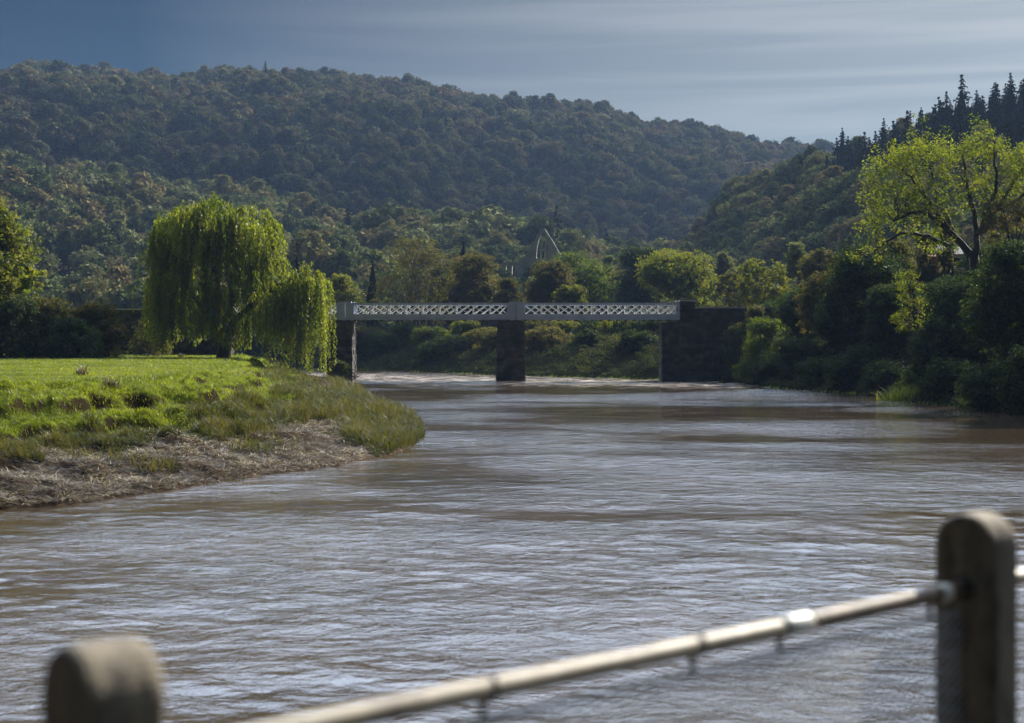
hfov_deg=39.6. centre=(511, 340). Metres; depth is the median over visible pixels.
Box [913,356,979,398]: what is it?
bush
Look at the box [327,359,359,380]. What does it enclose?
bush
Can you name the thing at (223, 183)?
woodland tree
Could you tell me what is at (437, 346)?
bush
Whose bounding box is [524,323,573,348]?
bush
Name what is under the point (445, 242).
woodland tree
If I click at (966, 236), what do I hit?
woodland tree
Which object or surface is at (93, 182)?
woodland tree
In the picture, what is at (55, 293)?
woodland tree
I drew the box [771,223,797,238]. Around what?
woodland tree
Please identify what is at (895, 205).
woodland tree
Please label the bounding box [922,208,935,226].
woodland tree
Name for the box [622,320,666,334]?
bush
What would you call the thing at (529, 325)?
bush
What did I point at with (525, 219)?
woodland tree
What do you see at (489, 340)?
bush
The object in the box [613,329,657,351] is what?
bush
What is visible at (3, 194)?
woodland tree
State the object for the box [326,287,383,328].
woodland tree
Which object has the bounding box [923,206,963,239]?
woodland tree
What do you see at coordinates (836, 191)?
woodland tree
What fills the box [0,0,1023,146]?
sky
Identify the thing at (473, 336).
bush
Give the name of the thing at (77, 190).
woodland tree
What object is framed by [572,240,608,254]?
woodland tree
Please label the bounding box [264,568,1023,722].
railing rail
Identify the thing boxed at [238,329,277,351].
bush
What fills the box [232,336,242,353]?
bush
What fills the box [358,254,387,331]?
conifer
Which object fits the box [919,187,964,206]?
woodland tree
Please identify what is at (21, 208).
woodland tree
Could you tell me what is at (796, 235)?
woodland tree
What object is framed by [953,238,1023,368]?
broadleaf tree
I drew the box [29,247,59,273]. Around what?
woodland tree
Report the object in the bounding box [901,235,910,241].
woodland tree
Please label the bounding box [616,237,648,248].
woodland tree
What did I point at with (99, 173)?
woodland tree
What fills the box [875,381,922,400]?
grass tussock
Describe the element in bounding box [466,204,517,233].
woodland tree
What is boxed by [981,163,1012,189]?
woodland tree
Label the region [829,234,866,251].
woodland tree
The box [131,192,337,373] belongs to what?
weeping willow
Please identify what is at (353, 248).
woodland tree
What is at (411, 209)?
woodland tree
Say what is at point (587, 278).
broadleaf tree
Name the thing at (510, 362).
bridge pier
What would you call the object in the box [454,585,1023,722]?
wire netting
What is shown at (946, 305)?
broadleaf tree
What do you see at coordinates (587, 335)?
bush
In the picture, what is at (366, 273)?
woodland tree
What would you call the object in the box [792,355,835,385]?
bush
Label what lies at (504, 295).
broadleaf tree
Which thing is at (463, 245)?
conifer
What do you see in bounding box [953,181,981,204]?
woodland tree
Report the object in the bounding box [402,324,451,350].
bush
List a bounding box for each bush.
[0,294,50,358]
[22,295,88,357]
[41,316,103,358]
[70,296,130,357]
[125,317,174,355]
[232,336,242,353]
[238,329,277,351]
[270,331,318,352]
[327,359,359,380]
[355,325,384,347]
[362,331,410,354]
[389,320,427,341]
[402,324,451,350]
[414,333,467,361]
[446,320,480,343]
[457,327,493,350]
[473,327,496,351]
[522,320,560,334]
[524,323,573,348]
[553,320,580,336]
[567,326,604,345]
[570,320,605,335]
[595,320,637,335]
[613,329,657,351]
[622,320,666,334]
[714,343,745,371]
[718,324,748,381]
[731,316,786,384]
[737,305,773,360]
[744,349,787,384]
[767,336,831,378]
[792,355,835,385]
[821,343,889,388]
[858,357,909,391]
[895,366,926,391]
[904,314,966,385]
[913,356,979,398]
[953,361,1009,409]
[987,341,1023,413]
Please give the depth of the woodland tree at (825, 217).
373.42 m
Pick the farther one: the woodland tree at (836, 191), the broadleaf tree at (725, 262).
the woodland tree at (836, 191)
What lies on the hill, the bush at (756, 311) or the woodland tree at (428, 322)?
the woodland tree at (428, 322)
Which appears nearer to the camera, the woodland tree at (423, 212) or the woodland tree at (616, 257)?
the woodland tree at (616, 257)
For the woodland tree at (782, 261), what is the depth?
352.01 m
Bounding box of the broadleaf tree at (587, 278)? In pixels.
[530,248,620,325]
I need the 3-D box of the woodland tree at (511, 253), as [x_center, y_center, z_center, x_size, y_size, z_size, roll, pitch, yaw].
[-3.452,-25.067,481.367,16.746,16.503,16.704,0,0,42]
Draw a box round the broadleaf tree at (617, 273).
[599,269,630,313]
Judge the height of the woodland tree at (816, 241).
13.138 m
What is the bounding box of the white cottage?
[923,240,967,276]
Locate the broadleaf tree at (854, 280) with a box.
[814,240,916,341]
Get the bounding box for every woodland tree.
[0,164,40,189]
[0,181,37,205]
[0,190,17,209]
[9,201,39,220]
[16,213,47,223]
[17,186,54,209]
[18,269,62,300]
[21,165,54,192]
[24,230,45,247]
[24,249,49,269]
[27,221,59,258]
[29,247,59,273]
[43,286,73,299]
[45,273,71,288]
[47,183,86,203]
[52,169,98,187]
[54,173,87,188]
[59,167,112,196]
[61,276,127,308]
[65,262,102,288]
[71,164,109,183]
[74,221,126,247]
[91,272,107,280]
[98,172,132,195]
[98,218,144,252]
[104,264,134,290]
[127,171,165,196]
[201,174,248,198]
[239,176,276,195]
[317,249,367,283]
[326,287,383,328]
[343,234,365,252]
[346,237,362,253]
[350,279,362,288]
[353,247,395,270]
[353,262,387,282]
[355,201,420,230]
[358,268,413,298]
[363,215,401,230]
[369,219,406,249]
[374,213,427,226]
[376,248,398,262]
[379,291,409,320]
[379,297,401,322]
[393,247,456,269]
[394,227,440,254]
[395,265,428,278]
[397,220,423,233]
[399,225,438,242]
[400,228,453,252]
[403,207,429,218]
[403,207,433,217]
[407,270,434,328]
[409,299,437,326]
[420,221,461,243]
[421,215,441,222]
[426,206,470,226]
[430,313,478,329]
[444,221,473,242]
[447,252,460,260]
[459,207,522,245]
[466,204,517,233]
[466,243,484,251]
[473,230,519,249]
[481,274,507,290]
[482,299,532,328]
[490,267,527,299]
[491,243,523,260]
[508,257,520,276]
[510,212,548,224]
[511,221,527,243]
[515,214,560,243]
[517,279,527,292]
[518,237,545,254]
[518,241,533,246]
[519,268,534,291]
[537,240,547,257]
[552,227,588,249]
[554,240,582,257]
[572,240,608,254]
[576,234,606,247]
[576,250,603,260]
[580,255,611,266]
[600,252,621,266]
[606,244,630,254]
[615,264,631,274]
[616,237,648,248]
[709,256,742,269]
[759,236,788,267]
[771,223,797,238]
[771,256,785,267]
[776,205,819,231]
[783,194,804,213]
[783,220,824,252]
[791,198,803,213]
[793,195,803,206]
[794,144,832,169]
[800,175,841,203]
[800,194,834,226]
[806,176,822,191]
[806,230,829,250]
[809,200,843,226]
[813,165,847,188]
[821,215,850,234]
[823,183,845,199]
[825,215,871,247]
[829,187,862,219]
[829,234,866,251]
[831,175,855,189]
[840,167,878,183]
[841,171,878,192]
[844,179,880,214]
[845,162,879,175]
[858,207,877,224]
[862,212,925,246]
[872,192,916,224]
[873,178,911,207]
[878,163,928,181]
[886,172,926,186]
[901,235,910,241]
[903,237,933,246]
[909,174,945,192]
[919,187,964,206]
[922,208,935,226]
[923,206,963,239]
[927,154,977,191]
[938,202,958,213]
[951,201,978,214]
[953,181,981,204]
[954,215,980,233]
[960,213,1002,244]
[970,231,1006,247]
[978,149,1013,179]
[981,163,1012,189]
[990,179,1023,205]
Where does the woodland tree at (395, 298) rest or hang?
on the hill
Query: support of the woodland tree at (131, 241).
on the hill
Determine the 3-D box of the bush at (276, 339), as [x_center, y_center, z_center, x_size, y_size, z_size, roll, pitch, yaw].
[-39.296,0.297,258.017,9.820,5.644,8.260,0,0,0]
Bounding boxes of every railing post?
[42,636,165,722]
[935,511,1016,722]
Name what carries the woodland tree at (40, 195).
on the hill
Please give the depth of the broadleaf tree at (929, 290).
134.51 m
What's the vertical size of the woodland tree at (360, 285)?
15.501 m
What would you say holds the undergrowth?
on the ground at (146, 401)
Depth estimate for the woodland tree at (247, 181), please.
658.34 m
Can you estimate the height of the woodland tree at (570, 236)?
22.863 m
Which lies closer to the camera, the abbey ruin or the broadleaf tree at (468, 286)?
the broadleaf tree at (468, 286)
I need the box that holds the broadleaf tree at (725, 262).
[710,251,737,284]
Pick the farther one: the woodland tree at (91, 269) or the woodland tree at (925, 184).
the woodland tree at (91, 269)
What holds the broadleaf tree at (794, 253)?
on the ground at (146, 401)
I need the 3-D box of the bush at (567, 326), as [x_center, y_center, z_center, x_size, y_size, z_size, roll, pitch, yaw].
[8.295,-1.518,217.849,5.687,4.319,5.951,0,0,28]
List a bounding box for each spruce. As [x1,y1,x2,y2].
[552,206,565,240]
[601,229,610,244]
[831,137,838,157]
[832,128,846,161]
[843,139,853,169]
[879,118,887,138]
[971,90,979,110]
[989,90,995,114]
[1002,73,1017,99]
[1016,82,1021,108]
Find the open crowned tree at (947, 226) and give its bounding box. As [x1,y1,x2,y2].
[844,113,1023,276]
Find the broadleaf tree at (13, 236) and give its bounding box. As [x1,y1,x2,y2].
[0,197,59,302]
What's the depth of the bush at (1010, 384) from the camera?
91.50 m
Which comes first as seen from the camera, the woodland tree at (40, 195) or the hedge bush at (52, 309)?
the hedge bush at (52, 309)
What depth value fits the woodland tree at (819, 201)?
383.17 m
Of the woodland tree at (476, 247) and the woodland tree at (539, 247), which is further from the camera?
the woodland tree at (476, 247)
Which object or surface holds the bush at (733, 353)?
on the ground at (146, 401)
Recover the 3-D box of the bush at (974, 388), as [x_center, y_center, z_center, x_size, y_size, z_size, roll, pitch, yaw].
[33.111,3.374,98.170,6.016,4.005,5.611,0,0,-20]
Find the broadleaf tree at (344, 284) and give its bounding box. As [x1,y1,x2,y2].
[326,273,368,333]
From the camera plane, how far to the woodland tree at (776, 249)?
368.57 m
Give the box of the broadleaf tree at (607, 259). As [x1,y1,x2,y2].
[598,254,614,286]
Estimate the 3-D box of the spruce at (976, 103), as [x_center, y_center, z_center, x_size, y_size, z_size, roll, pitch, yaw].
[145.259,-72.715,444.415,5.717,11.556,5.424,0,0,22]
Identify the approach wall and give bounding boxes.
[64,309,233,354]
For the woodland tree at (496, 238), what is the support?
on the hill
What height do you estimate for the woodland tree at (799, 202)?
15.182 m
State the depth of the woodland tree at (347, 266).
384.21 m
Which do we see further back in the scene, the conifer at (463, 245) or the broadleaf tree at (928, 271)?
the conifer at (463, 245)
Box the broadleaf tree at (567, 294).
[550,284,593,322]
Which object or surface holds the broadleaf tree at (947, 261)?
on the ground at (146, 401)
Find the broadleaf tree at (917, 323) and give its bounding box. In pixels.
[888,269,933,343]
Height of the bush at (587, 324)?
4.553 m
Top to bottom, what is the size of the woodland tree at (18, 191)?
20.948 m
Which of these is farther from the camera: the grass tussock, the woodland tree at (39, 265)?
the woodland tree at (39, 265)
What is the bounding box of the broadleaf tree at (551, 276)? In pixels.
[521,259,579,320]
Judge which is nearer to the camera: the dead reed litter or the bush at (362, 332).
the dead reed litter
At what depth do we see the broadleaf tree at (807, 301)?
151.45 m
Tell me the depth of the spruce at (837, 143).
488.39 m
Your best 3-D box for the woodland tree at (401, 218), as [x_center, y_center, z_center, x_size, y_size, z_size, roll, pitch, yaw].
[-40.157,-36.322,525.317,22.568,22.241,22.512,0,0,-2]
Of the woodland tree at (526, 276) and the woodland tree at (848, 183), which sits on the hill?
the woodland tree at (526, 276)
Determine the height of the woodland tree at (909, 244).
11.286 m
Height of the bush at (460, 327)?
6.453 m
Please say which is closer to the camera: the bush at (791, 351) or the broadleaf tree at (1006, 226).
the broadleaf tree at (1006, 226)
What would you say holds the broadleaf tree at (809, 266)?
on the ground at (146, 401)
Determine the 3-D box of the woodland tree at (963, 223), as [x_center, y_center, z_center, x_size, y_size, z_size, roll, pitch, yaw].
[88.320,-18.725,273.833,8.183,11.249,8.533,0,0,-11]
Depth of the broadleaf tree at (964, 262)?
149.73 m
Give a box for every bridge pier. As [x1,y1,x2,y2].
[327,321,356,380]
[496,321,525,381]
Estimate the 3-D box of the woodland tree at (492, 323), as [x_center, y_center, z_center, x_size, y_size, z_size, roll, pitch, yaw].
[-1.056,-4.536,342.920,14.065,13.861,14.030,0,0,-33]
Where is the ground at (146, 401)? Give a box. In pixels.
[0,247,1020,508]
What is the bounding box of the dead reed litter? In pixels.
[0,385,426,506]
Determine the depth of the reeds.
60.30 m
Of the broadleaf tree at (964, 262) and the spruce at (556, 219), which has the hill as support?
the spruce at (556, 219)
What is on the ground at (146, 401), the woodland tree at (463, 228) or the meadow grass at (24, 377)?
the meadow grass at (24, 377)
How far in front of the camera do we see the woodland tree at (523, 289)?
373.82 m
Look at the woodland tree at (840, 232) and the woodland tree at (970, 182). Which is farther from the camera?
the woodland tree at (840, 232)
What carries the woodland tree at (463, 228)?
on the hill
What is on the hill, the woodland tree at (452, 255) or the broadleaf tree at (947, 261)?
the woodland tree at (452, 255)
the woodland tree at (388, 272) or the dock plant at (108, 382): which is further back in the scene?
the woodland tree at (388, 272)
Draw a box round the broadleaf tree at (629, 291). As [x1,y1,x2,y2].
[615,246,664,313]
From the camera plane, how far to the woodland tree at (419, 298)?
362.10 m
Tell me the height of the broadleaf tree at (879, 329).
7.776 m
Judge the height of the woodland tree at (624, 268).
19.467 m
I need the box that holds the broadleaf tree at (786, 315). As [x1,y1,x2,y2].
[771,284,819,340]
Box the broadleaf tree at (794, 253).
[783,241,808,284]
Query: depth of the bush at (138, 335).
151.42 m
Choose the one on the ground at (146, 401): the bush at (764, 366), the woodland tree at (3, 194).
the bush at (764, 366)
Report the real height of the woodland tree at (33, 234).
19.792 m
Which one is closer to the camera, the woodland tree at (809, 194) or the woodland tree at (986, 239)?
the woodland tree at (986, 239)
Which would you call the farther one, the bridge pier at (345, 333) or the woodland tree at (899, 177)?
the woodland tree at (899, 177)
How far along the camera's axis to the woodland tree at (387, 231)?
503.23 m
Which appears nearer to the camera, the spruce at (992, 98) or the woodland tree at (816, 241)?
the woodland tree at (816, 241)
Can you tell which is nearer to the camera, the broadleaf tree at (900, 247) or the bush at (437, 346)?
the broadleaf tree at (900, 247)
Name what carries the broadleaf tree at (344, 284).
on the ground at (146, 401)
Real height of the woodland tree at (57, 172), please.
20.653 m
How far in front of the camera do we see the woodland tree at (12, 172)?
539.77 m
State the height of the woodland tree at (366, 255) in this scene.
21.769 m
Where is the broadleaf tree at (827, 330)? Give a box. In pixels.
[811,297,866,348]
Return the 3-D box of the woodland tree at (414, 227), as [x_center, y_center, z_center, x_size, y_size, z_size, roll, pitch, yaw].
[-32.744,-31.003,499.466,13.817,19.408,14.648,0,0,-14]
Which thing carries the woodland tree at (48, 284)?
on the hill
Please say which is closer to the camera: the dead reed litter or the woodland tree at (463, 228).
the dead reed litter
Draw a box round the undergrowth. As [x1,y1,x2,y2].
[235,300,1023,414]
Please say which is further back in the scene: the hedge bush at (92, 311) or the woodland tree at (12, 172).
the woodland tree at (12, 172)
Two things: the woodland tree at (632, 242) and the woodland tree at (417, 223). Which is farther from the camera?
the woodland tree at (632, 242)
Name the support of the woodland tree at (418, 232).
on the hill
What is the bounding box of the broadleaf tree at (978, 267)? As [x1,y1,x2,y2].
[968,256,1020,296]
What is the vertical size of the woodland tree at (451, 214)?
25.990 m
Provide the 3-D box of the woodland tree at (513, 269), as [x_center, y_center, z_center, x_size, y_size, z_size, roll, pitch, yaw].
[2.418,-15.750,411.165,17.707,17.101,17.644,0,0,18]
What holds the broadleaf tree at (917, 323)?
on the ground at (146, 401)
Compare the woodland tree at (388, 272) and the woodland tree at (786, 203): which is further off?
the woodland tree at (786, 203)
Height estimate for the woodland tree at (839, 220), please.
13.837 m
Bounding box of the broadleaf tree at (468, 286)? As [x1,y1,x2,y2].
[441,249,501,324]
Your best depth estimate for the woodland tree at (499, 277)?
354.77 m
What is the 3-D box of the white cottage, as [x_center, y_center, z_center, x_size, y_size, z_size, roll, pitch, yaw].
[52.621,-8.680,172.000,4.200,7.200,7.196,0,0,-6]
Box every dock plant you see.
[73,365,91,374]
[98,374,119,390]
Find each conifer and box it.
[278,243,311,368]
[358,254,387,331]
[447,232,473,324]
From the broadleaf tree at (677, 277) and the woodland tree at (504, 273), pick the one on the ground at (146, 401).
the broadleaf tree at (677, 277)
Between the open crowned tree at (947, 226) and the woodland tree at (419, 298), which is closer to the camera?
the open crowned tree at (947, 226)
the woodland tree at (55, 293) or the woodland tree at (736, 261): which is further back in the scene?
the woodland tree at (736, 261)
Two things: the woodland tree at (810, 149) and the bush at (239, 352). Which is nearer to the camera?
the bush at (239, 352)
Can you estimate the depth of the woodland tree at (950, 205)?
300.17 m
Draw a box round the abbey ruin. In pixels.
[503,228,562,280]
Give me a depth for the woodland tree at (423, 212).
588.64 m
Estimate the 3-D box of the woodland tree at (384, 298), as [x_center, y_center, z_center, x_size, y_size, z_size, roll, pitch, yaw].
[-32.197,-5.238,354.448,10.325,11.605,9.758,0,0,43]
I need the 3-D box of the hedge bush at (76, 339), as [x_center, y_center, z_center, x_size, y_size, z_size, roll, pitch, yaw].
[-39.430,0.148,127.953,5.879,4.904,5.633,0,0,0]
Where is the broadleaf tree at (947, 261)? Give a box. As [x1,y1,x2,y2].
[931,226,960,282]
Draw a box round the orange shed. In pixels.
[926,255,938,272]
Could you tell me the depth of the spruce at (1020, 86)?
427.76 m
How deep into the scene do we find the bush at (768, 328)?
153.45 m
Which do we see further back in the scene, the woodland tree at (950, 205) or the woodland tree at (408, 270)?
the woodland tree at (408, 270)
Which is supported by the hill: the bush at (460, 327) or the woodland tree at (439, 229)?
the woodland tree at (439, 229)
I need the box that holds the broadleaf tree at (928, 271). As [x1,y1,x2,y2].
[910,229,943,288]
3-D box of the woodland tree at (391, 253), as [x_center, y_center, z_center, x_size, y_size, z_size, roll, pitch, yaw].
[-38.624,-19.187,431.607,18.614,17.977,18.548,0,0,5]
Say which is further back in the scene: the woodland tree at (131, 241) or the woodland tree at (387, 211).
the woodland tree at (387, 211)
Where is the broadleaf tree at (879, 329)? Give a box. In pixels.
[856,282,933,354]
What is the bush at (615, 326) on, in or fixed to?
on the ground at (146, 401)
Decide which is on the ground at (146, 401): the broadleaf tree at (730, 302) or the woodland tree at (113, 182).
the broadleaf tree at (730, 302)
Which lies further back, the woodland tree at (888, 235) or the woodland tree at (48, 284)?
the woodland tree at (48, 284)
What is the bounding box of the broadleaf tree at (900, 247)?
[876,236,916,277]
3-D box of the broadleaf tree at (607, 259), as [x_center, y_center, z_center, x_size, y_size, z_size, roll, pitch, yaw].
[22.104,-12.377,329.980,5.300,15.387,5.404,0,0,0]
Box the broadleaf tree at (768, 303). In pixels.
[756,299,786,328]
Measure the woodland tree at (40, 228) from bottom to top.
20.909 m
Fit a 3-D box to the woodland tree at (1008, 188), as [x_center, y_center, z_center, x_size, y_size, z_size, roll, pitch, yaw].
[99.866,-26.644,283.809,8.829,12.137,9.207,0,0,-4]
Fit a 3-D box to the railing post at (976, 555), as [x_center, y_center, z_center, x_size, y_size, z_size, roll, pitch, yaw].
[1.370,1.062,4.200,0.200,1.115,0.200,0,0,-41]
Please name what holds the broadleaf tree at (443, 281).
on the ground at (146, 401)
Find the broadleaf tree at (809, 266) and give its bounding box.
[793,247,837,295]
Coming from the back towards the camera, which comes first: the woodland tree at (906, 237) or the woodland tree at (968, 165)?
the woodland tree at (968, 165)
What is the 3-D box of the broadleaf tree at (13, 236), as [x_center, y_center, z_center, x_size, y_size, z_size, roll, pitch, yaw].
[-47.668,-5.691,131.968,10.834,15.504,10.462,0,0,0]
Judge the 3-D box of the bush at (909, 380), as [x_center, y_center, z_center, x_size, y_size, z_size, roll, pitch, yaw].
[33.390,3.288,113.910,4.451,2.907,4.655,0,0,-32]
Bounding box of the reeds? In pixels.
[0,361,426,474]
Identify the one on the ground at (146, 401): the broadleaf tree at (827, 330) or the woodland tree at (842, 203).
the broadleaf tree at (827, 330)
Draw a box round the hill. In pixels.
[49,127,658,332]
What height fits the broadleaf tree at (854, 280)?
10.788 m
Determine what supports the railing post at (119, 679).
on the pavement
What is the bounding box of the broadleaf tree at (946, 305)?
[920,267,1008,363]
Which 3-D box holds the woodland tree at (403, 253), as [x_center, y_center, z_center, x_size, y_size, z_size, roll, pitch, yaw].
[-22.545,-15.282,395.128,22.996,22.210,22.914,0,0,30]
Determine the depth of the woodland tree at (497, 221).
516.69 m
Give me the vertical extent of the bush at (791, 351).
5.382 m
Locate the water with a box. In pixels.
[0,368,1023,722]
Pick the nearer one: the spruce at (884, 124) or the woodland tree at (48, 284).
the woodland tree at (48, 284)
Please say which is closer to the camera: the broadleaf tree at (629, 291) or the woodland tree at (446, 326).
the broadleaf tree at (629, 291)
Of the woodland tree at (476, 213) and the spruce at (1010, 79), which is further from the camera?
the woodland tree at (476, 213)
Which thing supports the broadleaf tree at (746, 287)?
on the ground at (146, 401)
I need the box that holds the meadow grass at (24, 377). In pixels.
[0,352,322,444]
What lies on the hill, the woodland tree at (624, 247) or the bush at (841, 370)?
the woodland tree at (624, 247)
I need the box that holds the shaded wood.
[665,74,1023,281]
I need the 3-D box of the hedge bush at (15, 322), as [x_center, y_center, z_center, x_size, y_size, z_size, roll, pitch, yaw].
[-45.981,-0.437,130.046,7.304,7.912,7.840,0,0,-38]
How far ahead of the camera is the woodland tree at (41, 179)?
547.17 m
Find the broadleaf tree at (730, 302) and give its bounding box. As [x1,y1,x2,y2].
[710,269,750,306]
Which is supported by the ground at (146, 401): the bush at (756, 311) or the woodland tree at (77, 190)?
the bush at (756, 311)
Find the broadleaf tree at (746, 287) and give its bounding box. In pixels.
[732,257,792,306]
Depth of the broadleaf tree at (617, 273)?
297.99 m
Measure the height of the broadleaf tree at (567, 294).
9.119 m
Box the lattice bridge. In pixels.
[233,302,679,320]
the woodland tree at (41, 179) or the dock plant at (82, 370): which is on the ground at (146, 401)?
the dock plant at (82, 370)
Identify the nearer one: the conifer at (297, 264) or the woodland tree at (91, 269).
the conifer at (297, 264)
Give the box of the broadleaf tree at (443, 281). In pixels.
[424,259,463,330]
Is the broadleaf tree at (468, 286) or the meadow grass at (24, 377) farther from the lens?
the broadleaf tree at (468, 286)
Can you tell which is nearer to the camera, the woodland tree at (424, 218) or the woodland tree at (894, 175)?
the woodland tree at (894, 175)
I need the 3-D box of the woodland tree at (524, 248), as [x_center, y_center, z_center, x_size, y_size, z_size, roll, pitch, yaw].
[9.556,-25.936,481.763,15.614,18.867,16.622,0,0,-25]
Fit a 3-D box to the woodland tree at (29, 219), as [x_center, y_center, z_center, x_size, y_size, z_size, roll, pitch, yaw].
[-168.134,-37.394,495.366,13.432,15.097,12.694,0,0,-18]
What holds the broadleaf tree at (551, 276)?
on the ground at (146, 401)
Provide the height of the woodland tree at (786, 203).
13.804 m
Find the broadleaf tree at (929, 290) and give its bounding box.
[920,274,969,320]
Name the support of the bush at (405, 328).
on the ground at (146, 401)
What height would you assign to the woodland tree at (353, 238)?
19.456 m
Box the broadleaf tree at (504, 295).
[487,277,527,320]
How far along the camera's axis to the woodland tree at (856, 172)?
390.73 m
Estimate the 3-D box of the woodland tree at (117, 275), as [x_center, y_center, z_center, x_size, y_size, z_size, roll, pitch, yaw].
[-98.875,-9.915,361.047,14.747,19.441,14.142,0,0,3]
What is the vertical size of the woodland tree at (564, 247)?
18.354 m
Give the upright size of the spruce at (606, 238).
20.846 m
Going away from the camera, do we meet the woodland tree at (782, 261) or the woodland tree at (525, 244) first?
the woodland tree at (782, 261)
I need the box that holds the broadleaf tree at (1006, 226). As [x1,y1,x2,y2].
[974,195,1023,252]
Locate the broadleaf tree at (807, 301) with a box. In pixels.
[793,268,840,344]
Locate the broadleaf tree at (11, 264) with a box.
[0,195,26,299]
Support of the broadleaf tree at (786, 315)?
on the ground at (146, 401)
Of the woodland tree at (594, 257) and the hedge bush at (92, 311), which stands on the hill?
the woodland tree at (594, 257)
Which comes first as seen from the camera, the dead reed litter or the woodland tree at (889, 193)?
the dead reed litter
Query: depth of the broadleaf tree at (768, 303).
179.40 m
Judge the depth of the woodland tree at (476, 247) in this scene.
480.20 m
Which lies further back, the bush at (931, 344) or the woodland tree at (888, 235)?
the woodland tree at (888, 235)
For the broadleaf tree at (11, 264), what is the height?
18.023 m
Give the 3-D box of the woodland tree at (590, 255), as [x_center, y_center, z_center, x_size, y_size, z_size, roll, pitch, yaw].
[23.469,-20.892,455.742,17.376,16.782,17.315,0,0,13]
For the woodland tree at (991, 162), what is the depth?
311.54 m
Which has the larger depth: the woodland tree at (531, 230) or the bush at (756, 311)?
the woodland tree at (531, 230)
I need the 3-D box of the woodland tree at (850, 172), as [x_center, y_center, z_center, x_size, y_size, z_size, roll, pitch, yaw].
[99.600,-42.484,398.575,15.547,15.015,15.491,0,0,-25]
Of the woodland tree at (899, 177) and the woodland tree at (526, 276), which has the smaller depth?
the woodland tree at (899, 177)
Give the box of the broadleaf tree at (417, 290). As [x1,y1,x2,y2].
[368,235,459,326]
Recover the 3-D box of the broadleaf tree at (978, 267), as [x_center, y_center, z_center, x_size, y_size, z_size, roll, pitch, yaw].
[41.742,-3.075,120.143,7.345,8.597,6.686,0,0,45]
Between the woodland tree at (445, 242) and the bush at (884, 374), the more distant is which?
the woodland tree at (445, 242)
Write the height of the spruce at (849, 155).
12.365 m
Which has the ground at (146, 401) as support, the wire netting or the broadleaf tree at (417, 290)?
the broadleaf tree at (417, 290)
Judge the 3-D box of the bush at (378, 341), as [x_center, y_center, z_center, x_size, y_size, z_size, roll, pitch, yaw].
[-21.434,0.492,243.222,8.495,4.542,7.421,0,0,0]
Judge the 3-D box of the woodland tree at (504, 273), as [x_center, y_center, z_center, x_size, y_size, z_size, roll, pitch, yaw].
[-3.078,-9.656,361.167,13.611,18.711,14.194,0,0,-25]
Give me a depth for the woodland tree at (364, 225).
518.38 m
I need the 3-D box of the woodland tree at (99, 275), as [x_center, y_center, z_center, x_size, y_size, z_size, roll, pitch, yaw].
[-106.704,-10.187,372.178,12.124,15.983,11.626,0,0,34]
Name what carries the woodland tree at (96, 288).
on the hill
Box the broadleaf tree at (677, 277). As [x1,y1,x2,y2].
[633,245,728,307]
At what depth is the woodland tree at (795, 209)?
400.11 m
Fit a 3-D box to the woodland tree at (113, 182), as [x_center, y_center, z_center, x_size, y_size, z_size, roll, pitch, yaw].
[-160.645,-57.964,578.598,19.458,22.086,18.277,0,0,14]
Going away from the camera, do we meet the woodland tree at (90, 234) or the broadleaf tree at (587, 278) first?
the broadleaf tree at (587, 278)
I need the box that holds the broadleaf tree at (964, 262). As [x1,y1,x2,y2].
[949,241,994,278]
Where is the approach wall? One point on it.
(185, 346)
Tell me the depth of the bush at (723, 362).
165.87 m
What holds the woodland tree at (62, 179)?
on the hill
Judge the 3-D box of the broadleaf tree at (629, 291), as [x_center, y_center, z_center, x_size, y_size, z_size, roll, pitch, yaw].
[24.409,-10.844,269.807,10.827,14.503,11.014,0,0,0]
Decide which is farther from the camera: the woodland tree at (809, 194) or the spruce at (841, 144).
the spruce at (841, 144)
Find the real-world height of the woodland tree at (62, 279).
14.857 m
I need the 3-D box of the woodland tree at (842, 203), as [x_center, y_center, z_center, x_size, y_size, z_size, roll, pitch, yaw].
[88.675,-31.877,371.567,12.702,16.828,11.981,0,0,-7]
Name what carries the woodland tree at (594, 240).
on the hill
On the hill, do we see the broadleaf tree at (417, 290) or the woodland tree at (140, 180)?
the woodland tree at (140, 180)
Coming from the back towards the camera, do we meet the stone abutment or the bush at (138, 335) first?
the stone abutment
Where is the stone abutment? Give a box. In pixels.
[659,300,773,380]
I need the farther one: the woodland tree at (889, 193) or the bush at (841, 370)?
the woodland tree at (889, 193)
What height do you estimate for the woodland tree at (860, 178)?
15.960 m

